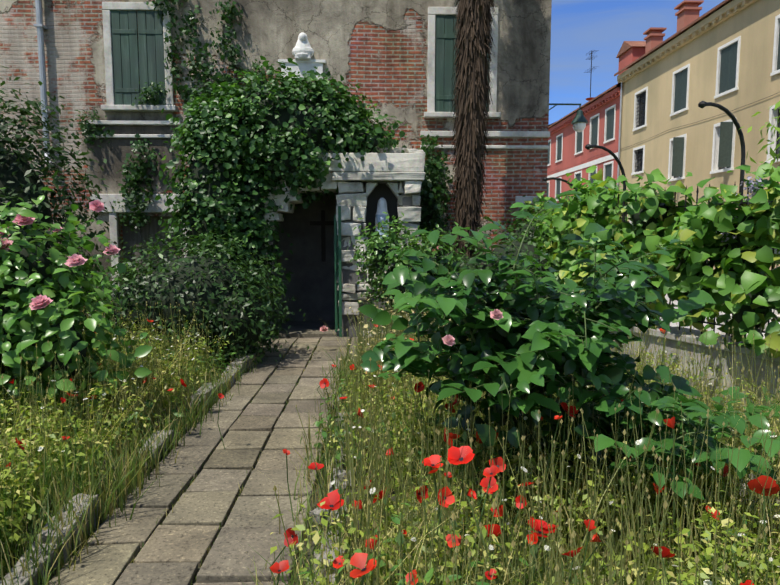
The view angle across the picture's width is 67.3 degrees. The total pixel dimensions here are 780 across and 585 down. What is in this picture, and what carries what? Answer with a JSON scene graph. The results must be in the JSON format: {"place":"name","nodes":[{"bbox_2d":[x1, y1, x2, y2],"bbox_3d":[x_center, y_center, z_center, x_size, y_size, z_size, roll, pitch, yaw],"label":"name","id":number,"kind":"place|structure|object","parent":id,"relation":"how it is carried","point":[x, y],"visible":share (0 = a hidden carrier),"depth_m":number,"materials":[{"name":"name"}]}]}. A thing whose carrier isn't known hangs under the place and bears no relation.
{"place":"outdoors","nodes":[
{"label":"outdoors","id":0,"kind":"place"},
{"bbox_2d":[0,315,232,576],"bbox_3d":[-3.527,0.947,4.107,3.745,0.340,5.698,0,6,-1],"label":"meadow","id":1,"kind":"structure","parent":0,"point":[91,453],"depth_m":4.12,"materials":[{"name":"green plant"}]},
{"bbox_2d":[0,187,161,434],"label":"rose bush","id":2,"kind":"object","parent":1,"relation":"on","point":[65,299],"depth_m":4.06,"materials":[{"name":"green plant"}]},
{"bbox_2d":[0,200,119,309],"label":"roses","id":3,"kind":"object","parent":2,"relation":"on","point":[39,301],"visible":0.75,"depth_m":4.04,"materials":[{"name":"pink plant"}]},
{"bbox_2d":[0,0,551,316],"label":"old building","id":4,"kind":"structure","parent":0,"point":[377,50],"depth_m":10.12,"materials":[{"name":"brick"}]},
{"bbox_2d":[34,0,53,164],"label":"drain pipe","id":5,"kind":"object","parent":4,"relation":"attached to","point":[39,26],"visible":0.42,"depth_m":9.87,"materials":[{"name":"metal"}]},
{"bbox_2d":[69,81,171,131],"bbox_3d":[-4.589,-3.168,9.967,1.724,0.829,0.350,0,6,0],"label":"sill plant","id":6,"kind":"object","parent":4,"relation":"attached to","point":[149,98],"visible":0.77,"depth_m":9.97,"materials":[{"name":"green plant"}]},
{"bbox_2d":[122,216,183,279],"bbox_3d":[-4.217,-0.443,10.559,1.122,1.838,0.075,0,6,-1],"label":"old building door","id":7,"kind":"structure","parent":4,"relation":"in","point":[152,228],"depth_m":10.48,"materials":[{"name":"wood"}]},
{"bbox_2d":[70,0,454,277],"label":"ivy on wall","id":8,"kind":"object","parent":4,"relation":"attached to","point":[431,214],"visible":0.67,"depth_m":9.94,"materials":[{"name":"green plant"}]},
{"bbox_2d":[111,10,489,111],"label":"window shutters","id":9,"kind":"object","parent":4,"relation":"attached to","point":[129,62],"visible":0.58,"depth_m":10.03,"materials":[{"name":"green wood"}]},
{"bbox_2d":[278,32,325,79],"bbox_3d":[-1.512,-4.047,10.023,0.810,0.775,0.204,0,6,-1],"label":"plaque with bust","id":10,"kind":"object","parent":4,"relation":"attached to","point":[302,51],"visible":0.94,"depth_m":10.03,"materials":[{"name":"stone"}]},
{"bbox_2d":[83,2,549,294],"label":"stone trim","id":11,"kind":"structure","parent":4,"relation":"attached to","point":[158,206],"depth_m":10.11,"materials":[{"name":"white stone"}]},
{"bbox_2d":[549,103,587,131],"bbox_3d":[3.217,-2.703,10.990,0.895,1.750,0.551,0,6,3],"label":"street lamp","id":12,"kind":"object","parent":4,"relation":"attached to","point":[579,122],"visible":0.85,"depth_m":10.75,"materials":[{"name":"teal"}]},
{"bbox_2d":[268,181,419,337],"bbox_3d":[-0.984,-0.612,9.409,2.780,2.400,1.870,0,6,-1],"label":"doorway interior","id":13,"kind":"object","parent":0,"point":[310,286],"visible":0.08,"depth_m":10.10,"materials":[{"name":"black"}]},
{"bbox_2d":[310,210,333,261],"bbox_3d":[-1.147,-0.970,10.066,0.444,0.875,0.045,0,6,-1],"label":"cross","id":14,"kind":"object","parent":13,"relation":"attached to","point":[322,222],"visible":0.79,"depth_m":10.04,"materials":[{"name":"black wood"}]},
{"bbox_2d":[0,304,779,584],"bbox_3d":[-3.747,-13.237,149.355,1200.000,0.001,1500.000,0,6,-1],"label":"ground","id":15,"kind":"structure","parent":0,"point":[539,546],"depth_m":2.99,"materials":[{"name":"green plant"}]},
{"bbox_2d":[0,66,125,329],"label":"tall shrubs","id":16,"kind":"object","parent":15,"relation":"on","point":[20,141],"depth_m":7.37,"materials":[{"name":"green plant"}]},
{"bbox_2d":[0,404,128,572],"bbox_3d":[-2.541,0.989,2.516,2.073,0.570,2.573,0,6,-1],"label":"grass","id":17,"kind":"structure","parent":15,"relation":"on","point":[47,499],"depth_m":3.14,"materials":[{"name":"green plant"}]},
{"bbox_2d":[0,300,224,555],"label":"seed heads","id":18,"kind":"object","parent":15,"relation":"on","point":[104,385],"visible":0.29,"depth_m":4.01,"materials":[{"name":"green plant"}]},
{"bbox_2d":[0,319,231,493],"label":"white wildflowers","id":19,"kind":"object","parent":15,"relation":"on","point":[92,399],"visible":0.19,"depth_m":4.16,"materials":[{"name":"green plant"}]},
{"bbox_2d":[82,219,308,372],"bbox_3d":[-2.353,0.133,6.942,2.808,2.011,2.166,0,6,-1],"label":"evergreen bush","id":20,"kind":"object","parent":15,"relation":"on","point":[266,328],"depth_m":6.50,"materials":[{"name":"green plant"}]},
{"bbox_2d":[0,338,398,584],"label":"path bedding","id":21,"kind":"object","parent":15,"relation":"on","point":[308,553],"depth_m":3.40,"materials":[{"name":"soil"}]},
{"bbox_2d":[0,335,386,584],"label":"path edge weeds","id":22,"kind":"object","parent":21,"relation":"on","point":[134,472],"visible":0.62,"depth_m":3.20,"materials":[{"name":"green plant"}]},
{"bbox_2d":[47,329,378,584],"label":"path slabs","id":23,"kind":"structure","parent":21,"relation":"on","point":[179,542],"depth_m":3.38,"materials":[{"name":"stone"}]},
{"bbox_2d":[46,339,351,584],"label":"path joints","id":24,"kind":"object","parent":23,"relation":"on","point":[238,483],"visible":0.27,"depth_m":3.36,"materials":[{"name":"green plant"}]},
{"bbox_2d":[144,56,406,338],"bbox_3d":[-1.579,-1.331,8.693,3.710,4.163,2.481,0,6,-1],"label":"ivy mound","id":25,"kind":"object","parent":15,"relation":"on","point":[195,128],"depth_m":8.13,"materials":[{"name":"green plant"}]},
{"bbox_2d":[249,144,425,337],"bbox_3d":[-0.957,-0.837,9.334,2.915,2.907,2.040,0,6,-1],"label":"stone doorway","id":26,"kind":"structure","parent":15,"relation":"on","point":[396,164],"depth_m":8.36,"materials":[{"name":"white stone"}]},
{"bbox_2d":[259,206,341,336],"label":"green grotto gate","id":27,"kind":"structure","parent":26,"relation":"attached to","point":[338,294],"depth_m":8.47,"materials":[{"name":"green metal"}]},
{"bbox_2d":[375,198,388,243],"bbox_3d":[-0.114,-0.968,8.580,0.224,0.832,0.192,0,6,-1],"label":"madonna statue","id":28,"kind":"object","parent":26,"relation":"on","point":[381,208],"visible":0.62,"depth_m":8.54,"materials":[{"name":"ceramic"}]},
{"bbox_2d":[3,416,728,584],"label":"poppies","id":29,"kind":"object","parent":15,"relation":"on","point":[461,455],"visible":0.62,"depth_m":2.31,"materials":[{"name":"red plant"}]},
{"bbox_2d":[0,308,779,584],"bbox_3d":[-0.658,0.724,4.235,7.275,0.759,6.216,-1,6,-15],"label":"poppies","id":30,"kind":"object","parent":15,"relation":"on","point":[292,538],"visible":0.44,"depth_m":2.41,"materials":[{"name":"red plant"}]},
{"bbox_2d":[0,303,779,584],"bbox_3d":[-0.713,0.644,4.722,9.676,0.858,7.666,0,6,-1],"label":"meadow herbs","id":31,"kind":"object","parent":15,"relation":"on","point":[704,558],"visible":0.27,"depth_m":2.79,"materials":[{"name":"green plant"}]},
{"bbox_2d":[0,353,779,584],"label":"rubble edging","id":32,"kind":"object","parent":15,"relation":"on","point":[22,580],"visible":0.17,"depth_m":2.94,"materials":[{"name":"grey stone"}]},
{"bbox_2d":[0,318,779,584],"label":"meadow weed clumps","id":33,"kind":"object","parent":15,"relation":"on","point":[429,573],"visible":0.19,"depth_m":3.49,"materials":[{"name":"green plant"}]},
{"bbox_2d":[339,291,459,420],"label":"yellow wildflowers","id":34,"kind":"object","parent":15,"relation":"on","point":[366,325],"visible":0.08,"depth_m":5.69,"materials":[{"name":"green plant"}]},
{"bbox_2d":[347,212,473,340],"bbox_3d":[0.275,-0.086,7.683,1.678,1.908,1.278,0,6,-1],"label":"rose bush","id":35,"kind":"object","parent":15,"relation":"on","point":[391,239],"depth_m":7.47,"materials":[{"name":"green plant"}]},
{"bbox_2d":[320,227,442,331],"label":"grotto roses","id":36,"kind":"object","parent":35,"relation":"on","point":[323,328],"visible":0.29,"depth_m":7.44,"materials":[{"name":"pink plant"}]},
{"bbox_2d":[450,0,495,257],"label":"palm trunk fibres","id":37,"kind":"object","parent":15,"relation":"on","point":[473,160],"visible":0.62,"depth_m":9.06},
{"bbox_2d":[443,195,573,339],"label":"shrubs","id":38,"kind":"object","parent":15,"relation":"on","point":[519,223],"depth_m":8.09,"materials":[{"name":"green plant"}]},
{"bbox_2d":[273,284,779,584],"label":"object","id":39,"kind":"object","parent":15,"relation":"on","point":[445,510],"visible":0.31,"depth_m":2.42,"materials":[{"name":"green plant"}]},
{"bbox_2d":[374,200,678,518],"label":"rose bush canes","id":40,"kind":"object","parent":15,"relation":"on","point":[511,425],"visible":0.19,"depth_m":3.01,"materials":[{"name":"green plant"}]},
{"bbox_2d":[383,234,640,508],"bbox_3d":[0.628,0.417,3.170,1.330,1.466,1.103,3,6,28],"label":"rose bush","id":41,"kind":"object","parent":40,"relation":"attached to","point":[511,340],"visible":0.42,"depth_m":2.95,"materials":[{"name":"green plant"}]},
{"bbox_2d":[442,309,502,345],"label":"roses","id":42,"kind":"object","parent":41,"relation":"attached to","point":[496,314],"visible":1,"depth_m":2.56,"materials":[{"name":"pink plant"}]},
{"bbox_2d":[358,190,715,423],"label":"big rose bush leaves","id":43,"kind":"object","parent":40,"relation":"attached to","point":[519,371],"visible":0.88,"depth_m":2.85,"materials":[{"name":"green plant"}]},
{"bbox_2d":[331,338,779,584],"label":"white wildflowers","id":44,"kind":"object","parent":15,"relation":"on","point":[706,582],"visible":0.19,"depth_m":2.54,"materials":[{"name":"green plant"}]},
{"bbox_2d":[332,333,779,584],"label":"wildflowers","id":45,"kind":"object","parent":15,"relation":"on","point":[584,568],"depth_m":2.85,"materials":[{"name":"green plant"}]},
{"bbox_2d":[554,367,768,537],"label":"big low rose bush canes","id":46,"kind":"object","parent":15,"relation":"on","point":[599,464],"visible":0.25,"depth_m":2.85,"materials":[{"name":"green"}]},
{"bbox_2d":[540,359,779,499],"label":"rose bush leaves","id":47,"kind":"object","parent":46,"relation":"attached to","point":[693,410],"visible":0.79,"depth_m":2.70,"materials":[{"name":"green plant"}]},
{"bbox_2d":[552,0,779,186],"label":"roof chimneys","id":48,"kind":"object","parent":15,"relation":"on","point":[686,14],"visible":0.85,"depth_m":27.35,"materials":[{"name":"brick"}]},
{"bbox_2d":[610,324,779,424],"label":"garden wall","id":49,"kind":"structure","parent":15,"relation":"on","point":[671,338],"depth_m":5.13,"materials":[{"name":"stone"}]},
{"bbox_2d":[520,162,779,358],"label":"fence vine","id":50,"kind":"object","parent":49,"relation":"on","point":[720,283],"depth_m":5.11,"materials":[{"name":"green plant"}]},
{"bbox_2d":[708,101,779,244],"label":"tree","id":51,"kind":"object","parent":50,"relation":"attached to","point":[772,153],"depth_m":4.54,"materials":[{"name":"green plant"}]},
{"bbox_2d":[543,101,778,339],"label":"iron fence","id":52,"kind":"object","parent":49,"relation":"on","point":[702,104],"visible":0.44,"depth_m":5.22,"materials":[{"name":"grey metal"}]},
{"bbox_2d":[614,0,779,269],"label":"beige house","id":53,"kind":"structure","parent":15,"relation":"on","point":[725,53],"depth_m":21.06,"materials":[{"name":"paint"}]},
{"bbox_2d":[458,0,487,256],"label":"palm","id":54,"kind":"object","parent":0,"point":[482,57],"visible":0.1,"depth_m":9.02,"materials":[{"name":"brown plant"}]},
{"bbox_2d":[547,83,620,202],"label":"red house","id":55,"kind":"structure","parent":0,"point":[567,143],"depth_m":32.98,"materials":[{"name":"paint"}]},
{"bbox_2d":[548,0,723,124],"label":"sky","id":56,"kind":"structure","parent":0,"point":[578,27],"materials":[{"name":"blue"}]},
{"bbox_2d":[660,294,775,333],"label":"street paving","id":57,"kind":"structure","parent":0,"point":[675,302],"depth_m":10.01,"materials":[{"name":"grey stone"}]},
{"bbox_2d":[721,264,779,337],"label":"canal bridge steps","id":58,"kind":"structure","parent":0,"point":[766,324],"depth_m":8.51,"materials":[{"name":"stone"}]}
]}

